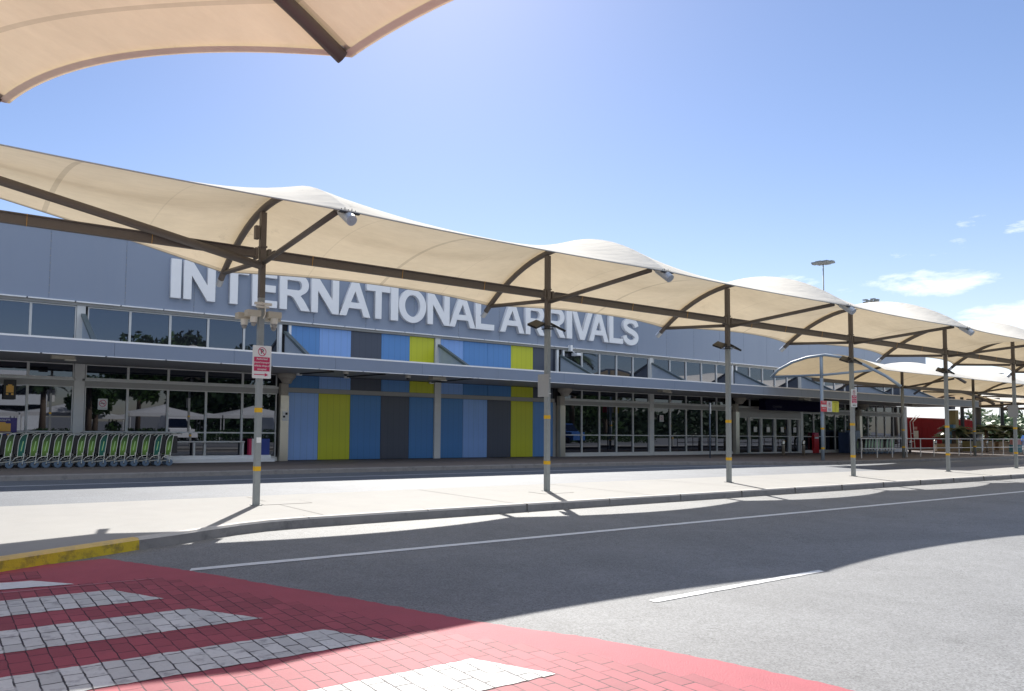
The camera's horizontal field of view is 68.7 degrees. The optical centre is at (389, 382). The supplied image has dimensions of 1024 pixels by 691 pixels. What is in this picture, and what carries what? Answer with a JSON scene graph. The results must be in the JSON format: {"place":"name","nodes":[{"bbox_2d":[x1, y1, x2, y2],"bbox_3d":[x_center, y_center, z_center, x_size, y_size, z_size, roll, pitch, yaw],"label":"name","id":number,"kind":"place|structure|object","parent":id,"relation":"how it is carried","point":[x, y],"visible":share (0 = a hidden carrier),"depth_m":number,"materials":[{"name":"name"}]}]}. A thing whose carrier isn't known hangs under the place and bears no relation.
{"place":"outdoors","nodes":[
{"label":"outdoors","id":0,"kind":"place"},
{"bbox_2d":[0,0,452,103],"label":"shade canopy","id":1,"kind":"object","parent":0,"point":[42,41],"visible":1,"depth_m":6.05,"materials":[{"name":"beige fabric"}]},
{"bbox_2d":[247,439,269,454],"bbox_3d":[-5.030,2.489,28.269,0.840,0.620,0.180,3,-4,-32],"label":"brochure stand","id":2,"kind":"object","parent":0,"point":[265,446],"visible":0.79,"depth_m":28.25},
{"bbox_2d":[0,464,1023,555],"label":"traffic island","id":3,"kind":"structure","parent":0,"point":[27,528],"depth_m":13.89,"materials":[{"name":"concrete"}]},
{"bbox_2d":[0,144,1023,505],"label":"shade canopy","id":4,"kind":"object","parent":3,"relation":"on","point":[290,232],"visible":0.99,"depth_m":15.98,"materials":[{"name":"fabric"}]},
{"bbox_2d":[235,302,281,330],"bbox_3d":[-2.410,-1.238,13.777,0.850,0.490,0.420,3,-4,-32],"label":"camera cluster","id":5,"kind":"object","parent":4,"relation":"attached to","point":[271,317],"visible":1,"depth_m":13.66,"materials":[{"name":"white plastic"}]},
{"bbox_2d":[252,345,271,378],"bbox_3d":[-2.362,-0.374,13.631,0.370,0.610,0.013,3,-4,-32],"label":"parking sign","id":6,"kind":"object","parent":4,"relation":"attached to","point":[261,362],"visible":1,"depth_m":13.63,"materials":[{"name":"white metal"}]},
{"bbox_2d":[538,374,550,396],"bbox_3d":[3.739,0.084,17.539,0.175,0.540,0.360,3,-4,-32],"label":"traffic sign","id":7,"kind":"object","parent":4,"relation":"attached to","point":[543,385],"visible":1,"depth_m":17.48,"materials":[{"name":"metal"}]},
{"bbox_2d":[0,458,1023,505],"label":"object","id":8,"kind":"structure","parent":0,"point":[22,493],"depth_m":21.43,"materials":[{"name":"concrete"}]},
{"bbox_2d":[0,465,778,486],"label":"edge line","id":9,"kind":"object","parent":8,"relation":"on","point":[352,476],"visible":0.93,"depth_m":22.50,"materials":[{"name":"paint"}]},
{"bbox_2d":[0,456,1023,480],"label":"footpath kerb","id":10,"kind":"structure","parent":8,"relation":"on","point":[178,474],"depth_m":26.24,"materials":[{"name":"concrete"}]},
{"bbox_2d":[0,446,1023,474],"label":"footpath","id":11,"kind":"structure","parent":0,"point":[362,463],"depth_m":30.77,"materials":[{"name":"grey concrete"}]},
{"bbox_2d":[0,418,16,460],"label":"trolley sign","id":12,"kind":"object","parent":11,"relation":"on","point":[8,424],"visible":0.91,"depth_m":23.53,"materials":[{"name":"blue metal"}]},
{"bbox_2d":[0,432,24,467],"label":"luggage trolley","id":13,"kind":"object","parent":11,"relation":"on","point":[12,442],"visible":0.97,"depth_m":22.28,"materials":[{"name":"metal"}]},
{"bbox_2d":[0,432,37,467],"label":"luggage trolley","id":14,"kind":"object","parent":11,"relation":"on","point":[24,443],"visible":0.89,"depth_m":22.47,"materials":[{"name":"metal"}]},
{"bbox_2d":[17,432,49,467],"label":"luggage trolley","id":15,"kind":"object","parent":11,"relation":"on","point":[36,445],"visible":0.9,"depth_m":22.66,"materials":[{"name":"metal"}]},
{"bbox_2d":[17,432,60,467],"bbox_3d":[-10.935,2.109,22.935,1.225,1.100,0.548,3,-4,-31],"label":"luggage trolley","id":16,"kind":"object","parent":11,"relation":"on","point":[48,444],"visible":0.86,"depth_m":22.82,"materials":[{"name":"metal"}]},
{"bbox_2d":[29,432,72,467],"bbox_3d":[-10.646,2.121,23.071,1.225,1.100,0.548,3,-4,-34],"label":"luggage trolley","id":17,"kind":"object","parent":11,"relation":"on","point":[59,444],"visible":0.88,"depth_m":22.97,"materials":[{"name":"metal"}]},
{"bbox_2d":[41,432,83,466],"bbox_3d":[-10.374,2.137,23.284,1.225,1.100,0.548,3,-4,-30],"label":"luggage trolley","id":18,"kind":"object","parent":11,"relation":"on","point":[71,443],"visible":0.8,"depth_m":23.17,"materials":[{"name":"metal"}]},
{"bbox_2d":[53,432,95,466],"bbox_3d":[-10.065,2.151,23.439,1.225,1.100,0.548,3,-4,-32],"label":"luggage trolley","id":19,"kind":"object","parent":11,"relation":"on","point":[82,444],"visible":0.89,"depth_m":23.33,"materials":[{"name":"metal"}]},
{"bbox_2d":[64,432,105,466],"bbox_3d":[-9.809,2.166,23.639,1.225,1.100,0.548,3,-4,-34],"label":"luggage trolley","id":20,"kind":"object","parent":11,"relation":"on","point":[93,443],"visible":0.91,"depth_m":23.55,"materials":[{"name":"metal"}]},
{"bbox_2d":[75,433,116,466],"bbox_3d":[-9.506,2.180,23.800,1.225,1.100,0.548,3,-4,-31],"label":"luggage trolley","id":21,"kind":"object","parent":11,"relation":"on","point":[105,443],"visible":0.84,"depth_m":23.69,"materials":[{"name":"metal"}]},
{"bbox_2d":[87,433,127,466],"bbox_3d":[-9.233,2.195,24.006,1.225,1.100,0.548,3,-4,-33],"label":"luggage trolley","id":22,"kind":"object","parent":11,"relation":"on","point":[115,444],"visible":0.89,"depth_m":23.91,"materials":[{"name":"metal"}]},
{"bbox_2d":[97,433,136,465],"bbox_3d":[-8.960,2.207,24.137,1.225,1.100,0.548,3,-4,-30],"label":"luggage trolley","id":23,"kind":"object","parent":11,"relation":"on","point":[125,443],"visible":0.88,"depth_m":24.02,"materials":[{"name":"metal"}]},
{"bbox_2d":[108,433,147,465],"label":"luggage trolley","id":24,"kind":"object","parent":11,"relation":"on","point":[136,443],"visible":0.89,"depth_m":24.23,"materials":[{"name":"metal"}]},
{"bbox_2d":[119,433,158,465],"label":"luggage trolley","id":25,"kind":"object","parent":11,"relation":"on","point":[148,444],"visible":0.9,"depth_m":24.45,"materials":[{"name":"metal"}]},
{"bbox_2d":[137,433,170,465],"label":"luggage trolley","id":26,"kind":"object","parent":11,"relation":"on","point":[159,443],"visible":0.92,"depth_m":24.62,"materials":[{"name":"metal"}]},
{"bbox_2d":[150,433,181,465],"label":"luggage trolley","id":27,"kind":"object","parent":11,"relation":"on","point":[171,443],"visible":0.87,"depth_m":24.82,"materials":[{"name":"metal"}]},
{"bbox_2d":[156,455,274,462],"bbox_3d":[-6.390,2.851,27.336,4.400,0.250,0.410,3,-4,-32],"label":"ledge board","id":28,"kind":"object","parent":11,"relation":"on","point":[209,458],"visible":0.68,"depth_m":27.15,"materials":[{"name":"white metal"}]},
{"bbox_2d":[177,441,244,454],"bbox_3d":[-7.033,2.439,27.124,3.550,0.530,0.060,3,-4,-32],"label":"bench","id":29,"kind":"object","parent":28,"relation":"on","point":[242,442],"depth_m":27.38,"materials":[{"name":"metal"}]},
{"bbox_2d":[838,431,860,452],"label":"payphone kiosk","id":30,"kind":"object","parent":11,"relation":"on","point":[844,442],"visible":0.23,"depth_m":50.51,"materials":[{"name":"metal"}]},
{"bbox_2d":[770,354,1023,460],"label":"shade canopy","id":31,"kind":"object","parent":11,"relation":"on","point":[832,368],"visible":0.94,"depth_m":43.17,"materials":[{"name":"beige fabric"}]},
{"bbox_2d":[907,417,972,448],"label":"red hoarding","id":32,"kind":"object","parent":11,"relation":"on","point":[927,428],"visible":0.36,"depth_m":64.91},
{"bbox_2d":[861,438,1023,457],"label":"handrail","id":33,"kind":"object","parent":11,"relation":"on","point":[958,447],"visible":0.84,"depth_m":45.86,"materials":[{"name":"metal"}]},
{"bbox_2d":[949,397,958,443],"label":"khaki pillar","id":34,"kind":"structure","parent":11,"relation":"on","point":[953,418],"depth_m":60.71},
{"bbox_2d":[921,390,1023,440],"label":"shade canopy","id":35,"kind":"object","parent":11,"relation":"on","point":[993,402],"visible":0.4,"depth_m":64.15,"materials":[{"name":"fabric"}]},
{"bbox_2d":[962,432,983,450],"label":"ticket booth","id":36,"kind":"object","parent":11,"relation":"on","point":[966,442],"visible":0.68,"depth_m":60.88,"materials":[{"name":"grey metal"}]},
{"bbox_2d":[983,441,994,449],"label":"planter box","id":37,"kind":"object","parent":11,"relation":"on","point":[989,444],"visible":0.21,"depth_m":63.76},
{"bbox_2d":[971,425,1005,441],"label":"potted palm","id":38,"kind":"object","parent":37,"relation":"in","point":[988,428],"visible":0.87,"depth_m":64.45,"materials":[{"name":"green plant"}]},
{"bbox_2d":[0,0,1023,418],"label":"sky","id":39,"kind":"structure","parent":0,"point":[720,140],"materials":[{"name":"blue"}]},
{"bbox_2d":[62,478,1023,690],"bbox_3d":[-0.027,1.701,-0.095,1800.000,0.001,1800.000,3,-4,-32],"label":"road","id":40,"kind":"structure","parent":0,"point":[922,596],"depth_m":8.53,"materials":[{"name":"grey asphalt"}]},
{"bbox_2d":[0,537,138,571],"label":"yellow kerb","id":41,"kind":"structure","parent":40,"relation":"on","point":[53,556],"depth_m":8.76,"materials":[{"name":"paint"}]},
{"bbox_2d":[0,559,853,690],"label":"red crossing surface","id":42,"kind":"object","parent":40,"relation":"on","point":[95,571],"visible":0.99,"depth_m":6.22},
{"bbox_2d":[0,571,41,581],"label":"brick crossing edge","id":43,"kind":"object","parent":42,"relation":"on","point":[19,576],"visible":1,"depth_m":7.84,"materials":[{"name":"red brick"}]},
{"bbox_2d":[0,581,70,589],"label":"crossing stripe","id":44,"kind":"object","parent":42,"relation":"on","point":[13,585],"visible":1,"depth_m":7.45,"materials":[{"name":"paint"}]},
{"bbox_2d":[0,577,766,690],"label":"brick crossing","id":45,"kind":"object","parent":42,"relation":"on","point":[400,649],"visible":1,"depth_m":5.41,"materials":[{"name":"red brick"}]},
{"bbox_2d":[0,590,162,616],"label":"crossing stripe","id":46,"kind":"object","parent":45,"relation":"on","point":[50,603],"visible":1,"depth_m":6.78,"materials":[{"name":"white paint"}]},
{"bbox_2d":[0,608,257,653],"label":"crossing stripe","id":47,"kind":"object","parent":45,"relation":"on","point":[23,639],"visible":1,"depth_m":5.93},
{"bbox_2d":[0,629,385,690],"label":"crossing stripe","id":48,"kind":"object","parent":45,"relation":"on","point":[107,673],"visible":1,"depth_m":5.12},
{"bbox_2d":[308,658,554,690],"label":"crossing stripe","id":49,"kind":"object","parent":45,"relation":"on","point":[471,674],"visible":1,"depth_m":4.88,"materials":[{"name":"white paint"}]},
{"bbox_2d":[0,223,981,464],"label":"terminal building","id":50,"kind":"structure","parent":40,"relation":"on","point":[130,335],"depth_m":30.55,"materials":[{"name":"metal"}]},
{"bbox_2d":[3,379,15,398],"bbox_3d":[-12.309,0.235,23.836,0.360,0.640,0.070,3,-4,-32],"label":"hanging sign","id":51,"kind":"object","parent":50,"relation":"hanging from","point":[9,390],"visible":1,"depth_m":23.80,"materials":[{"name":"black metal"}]},
{"bbox_2d":[0,383,27,459],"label":"window","id":52,"kind":"structure","parent":50,"relation":"in","point":[9,408],"depth_m":24.17,"materials":[{"name":"glass"}]},
{"bbox_2d":[0,360,28,375],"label":"transom window","id":53,"kind":"structure","parent":50,"relation":"in","point":[7,367],"depth_m":24.16,"materials":[{"name":"glass"}]},
{"bbox_2d":[0,299,30,334],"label":"clerestory window","id":54,"kind":"structure","parent":50,"relation":"in","point":[15,315],"depth_m":24.24,"materials":[{"name":"glass"}]},
{"bbox_2d":[24,384,72,459],"bbox_3d":[-11.412,1.346,24.659,1.410,2.490,0.100,3,-4,-32],"label":"window","id":55,"kind":"structure","parent":50,"relation":"in","point":[49,407],"depth_m":24.67,"materials":[{"name":"glass"}]},
{"bbox_2d":[28,361,73,377],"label":"transom window","id":56,"kind":"structure","parent":50,"relation":"in","point":[36,369],"depth_m":24.74,"materials":[{"name":"glass"}]},
{"bbox_2d":[30,302,76,337],"bbox_3d":[-11.362,-1.858,24.838,1.410,1.580,0.100,3,-4,-32],"label":"clerestory window","id":57,"kind":"structure","parent":50,"relation":"in","point":[46,319],"depth_m":24.85,"materials":[{"name":"glass"}]},
{"bbox_2d":[83,386,127,458],"bbox_3d":[-9.897,1.423,25.604,1.416,2.490,0.100,3,-4,-32],"label":"window","id":58,"kind":"structure","parent":50,"relation":"in","point":[113,419],"depth_m":25.63,"materials":[{"name":"glass"}]},
{"bbox_2d":[85,364,128,379],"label":"transom window","id":59,"kind":"structure","parent":50,"relation":"in","point":[107,372],"depth_m":25.69,"materials":[{"name":"glass"}]},
{"bbox_2d":[87,307,130,341],"bbox_3d":[-9.847,-1.782,25.782,1.416,1.580,0.100,3,-4,-32],"label":"clerestory window","id":60,"kind":"structure","parent":50,"relation":"in","point":[106,324],"depth_m":25.83,"materials":[{"name":"glass"}]},
{"bbox_2d":[125,388,167,458],"bbox_3d":[-8.693,1.483,26.354,1.416,2.490,0.100,3,-4,-32],"label":"window","id":61,"kind":"structure","parent":50,"relation":"in","point":[147,409],"depth_m":26.37,"materials":[{"name":"glass"}]},
{"bbox_2d":[128,367,168,381],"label":"transom window","id":62,"kind":"structure","parent":50,"relation":"in","point":[134,373],"depth_m":26.45,"materials":[{"name":"glass"}]},
{"bbox_2d":[130,311,170,344],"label":"clerestory window","id":63,"kind":"structure","parent":50,"relation":"in","point":[145,327],"depth_m":26.55,"materials":[{"name":"glass"}]},
{"bbox_2d":[167,390,205,455],"bbox_3d":[-7.489,1.544,27.105,1.416,2.490,0.100,3,-4,-32],"label":"window","id":64,"kind":"structure","parent":50,"relation":"in","point":[186,415],"depth_m":27.14,"materials":[{"name":"glass"}]},
{"bbox_2d":[169,369,206,383],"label":"transom window","id":65,"kind":"structure","parent":50,"relation":"in","point":[175,375],"depth_m":27.20,"materials":[{"name":"glass"}]},
{"bbox_2d":[170,314,208,346],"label":"clerestory window","id":66,"kind":"structure","parent":50,"relation":"in","point":[184,330],"depth_m":27.30,"materials":[{"name":"glass"}]},
{"bbox_2d":[205,391,242,454],"bbox_3d":[-6.285,1.605,27.855,1.416,2.490,0.100,3,-4,-32],"label":"window","id":67,"kind":"structure","parent":50,"relation":"in","point":[223,409],"depth_m":27.86,"materials":[{"name":"glass"}]},
{"bbox_2d":[207,371,242,384],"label":"transom window","id":68,"kind":"structure","parent":50,"relation":"in","point":[213,377],"depth_m":27.95,"materials":[{"name":"glass"}]},
{"bbox_2d":[208,318,243,349],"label":"clerestory window","id":69,"kind":"structure","parent":50,"relation":"in","point":[222,333],"depth_m":28.04,"materials":[{"name":"glass"}]},
{"bbox_2d":[241,392,276,456],"bbox_3d":[-5.081,1.665,28.605,1.416,2.490,0.100,3,-4,-32],"label":"window","id":70,"kind":"structure","parent":50,"relation":"in","point":[269,400],"depth_m":28.72,"materials":[{"name":"glass"}]},
{"bbox_2d":[243,372,276,386],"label":"transom window","id":71,"kind":"structure","parent":50,"relation":"in","point":[248,380],"depth_m":28.59,"materials":[{"name":"glass"}]},
{"bbox_2d":[244,321,278,351],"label":"clerestory window","id":72,"kind":"structure","parent":50,"relation":"in","point":[250,333],"depth_m":28.88,"materials":[{"name":"glass"}]},
{"bbox_2d":[169,258,638,345],"bbox_3d":[2.800,-3.249,33.470,25.403,1.496,0.168,3,-4,-32],"label":"sign lettering","id":73,"kind":"object","parent":50,"relation":"attached to","point":[331,303],"depth_m":31.61},
{"bbox_2d":[565,404,581,452],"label":"window","id":74,"kind":"structure","parent":50,"relation":"in","point":[573,413],"depth_m":37.66,"materials":[{"name":"glass"}]},
{"bbox_2d":[582,352,599,373],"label":"clerestory window","id":75,"kind":"structure","parent":50,"relation":"in","point":[590,361],"depth_m":38.56,"materials":[{"name":"glass"}]},
{"bbox_2d":[582,405,599,452],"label":"window","id":76,"kind":"structure","parent":50,"relation":"in","point":[590,413],"depth_m":38.34,"materials":[{"name":"glass"}]},
{"bbox_2d":[600,353,616,375],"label":"clerestory window","id":77,"kind":"structure","parent":50,"relation":"in","point":[608,362],"depth_m":39.23,"materials":[{"name":"glass"}]},
{"bbox_2d":[600,406,616,452],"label":"window","id":78,"kind":"structure","parent":50,"relation":"in","point":[608,414],"depth_m":39.04,"materials":[{"name":"glass"}]},
{"bbox_2d":[617,355,632,376],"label":"clerestory window","id":79,"kind":"structure","parent":50,"relation":"in","point":[624,363],"depth_m":39.91,"materials":[{"name":"glass"}]},
{"bbox_2d":[617,406,632,452],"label":"window","id":80,"kind":"structure","parent":50,"relation":"in","point":[624,414],"depth_m":39.72,"materials":[{"name":"glass"}]},
{"bbox_2d":[633,356,648,377],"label":"clerestory window","id":81,"kind":"structure","parent":50,"relation":"in","point":[640,364],"depth_m":40.61,"materials":[{"name":"glass"}]},
{"bbox_2d":[633,407,648,452],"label":"window","id":82,"kind":"structure","parent":50,"relation":"in","point":[640,414],"depth_m":40.40,"materials":[{"name":"glass"}]},
{"bbox_2d":[654,408,670,451],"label":"window","id":83,"kind":"structure","parent":50,"relation":"in","point":[662,443],"depth_m":41.34,"materials":[{"name":"glass"}]},
{"bbox_2d":[670,360,685,379],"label":"clerestory window","id":84,"kind":"structure","parent":50,"relation":"in","point":[677,367],"depth_m":42.35,"materials":[{"name":"glass"}]},
{"bbox_2d":[670,408,686,451],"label":"window","id":85,"kind":"structure","parent":50,"relation":"in","point":[678,421],"depth_m":42.11,"materials":[{"name":"glass"}]},
{"bbox_2d":[686,361,701,380],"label":"clerestory window","id":86,"kind":"structure","parent":50,"relation":"in","point":[693,370],"depth_m":43.07,"materials":[{"name":"glass"}]},
{"bbox_2d":[686,409,701,451],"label":"window","id":87,"kind":"structure","parent":50,"relation":"in","point":[693,416],"depth_m":42.87,"materials":[{"name":"glass"}]},
{"bbox_2d":[702,363,716,382],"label":"clerestory window","id":88,"kind":"structure","parent":50,"relation":"in","point":[709,371],"depth_m":43.84,"materials":[{"name":"glass"}]},
{"bbox_2d":[702,409,716,451],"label":"window","id":89,"kind":"structure","parent":50,"relation":"in","point":[705,413],"depth_m":43.59,"materials":[{"name":"glass"}]},
{"bbox_2d":[717,410,731,451],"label":"window","id":90,"kind":"structure","parent":50,"relation":"in","point":[721,414],"depth_m":44.27,"materials":[{"name":"glass"}]},
{"bbox_2d":[739,417,748,453],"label":"door","id":91,"kind":"structure","parent":50,"relation":"in","point":[743,421],"depth_m":45.48,"materials":[{"name":"glass"}]},
{"bbox_2d":[749,417,761,453],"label":"door","id":92,"kind":"structure","parent":50,"relation":"in","point":[755,423],"depth_m":46.06,"materials":[{"name":"metal"}]},
{"bbox_2d":[762,417,775,452],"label":"door","id":93,"kind":"structure","parent":50,"relation":"in","point":[768,424],"depth_m":46.82,"materials":[{"name":"metal"}]},
{"bbox_2d":[775,418,789,452],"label":"door","id":94,"kind":"structure","parent":50,"relation":"in","point":[782,425],"depth_m":47.64,"materials":[{"name":"metal"}]},
{"bbox_2d":[759,399,819,411],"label":"shop sign","id":95,"kind":"object","parent":50,"relation":"attached to","point":[785,405],"visible":0.99,"depth_m":46.23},
{"bbox_2d":[790,418,799,452],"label":"door","id":96,"kind":"structure","parent":50,"relation":"in","point":[794,423],"depth_m":48.42,"materials":[{"name":"glass"}]},
{"bbox_2d":[803,413,813,450],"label":"window","id":97,"kind":"structure","parent":50,"relation":"in","point":[808,418],"depth_m":49.31,"materials":[{"name":"glass"}]},
{"bbox_2d":[814,414,824,449],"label":"window","id":98,"kind":"structure","parent":50,"relation":"in","point":[817,420],"depth_m":50.00,"materials":[{"name":"glass"}]},
{"bbox_2d":[825,414,835,449],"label":"window","id":99,"kind":"structure","parent":50,"relation":"in","point":[830,427],"depth_m":50.78,"materials":[{"name":"glass"}]},
{"bbox_2d":[835,414,845,449],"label":"window","id":100,"kind":"structure","parent":50,"relation":"in","point":[840,420],"depth_m":51.45,"materials":[{"name":"glass"}]},
{"bbox_2d":[868,416,876,449],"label":"window","id":101,"kind":"structure","parent":50,"relation":"in","point":[872,420],"depth_m":53.92,"materials":[{"name":"glass"}]},
{"bbox_2d":[877,416,885,447],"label":"window","id":102,"kind":"structure","parent":50,"relation":"in","point":[881,427],"depth_m":54.58,"materials":[{"name":"glass"}]},
{"bbox_2d":[885,416,893,447],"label":"window","id":103,"kind":"structure","parent":50,"relation":"in","point":[889,420],"depth_m":55.27,"materials":[{"name":"glass"}]},
{"bbox_2d":[894,416,901,447],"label":"window","id":104,"kind":"structure","parent":50,"relation":"in","point":[897,420],"depth_m":55.90,"materials":[{"name":"glass"}]},
{"bbox_2d":[135,473,1023,549],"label":"kerb","id":105,"kind":"structure","parent":40,"relation":"on","point":[177,537],"depth_m":13.85,"materials":[{"name":"concrete"}]},
{"bbox_2d":[189,491,1023,570],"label":"edge line","id":106,"kind":"object","parent":40,"relation":"on","point":[286,560],"visible":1,"depth_m":11.02,"materials":[{"name":"paint"}]},
{"bbox_2d":[650,570,822,601],"bbox_3d":[3.896,2.209,8.033,3.178,0.001,0.103,3,-4,-33],"label":"dashed line","id":107,"kind":"object","parent":40,"relation":"on","point":[722,588],"visible":1,"depth_m":7.90,"materials":[{"name":"paint"}]},
{"bbox_2d":[981,408,1023,438],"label":"tree","id":108,"kind":"object","parent":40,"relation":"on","point":[1008,420],"visible":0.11,"depth_m":135.62,"materials":[{"name":"green plant"}]},
{"bbox_2d":[982,412,1023,440],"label":"tree","id":109,"kind":"object","parent":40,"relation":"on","point":[992,421],"visible":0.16,"depth_m":121.45,"materials":[{"name":"green plant"}]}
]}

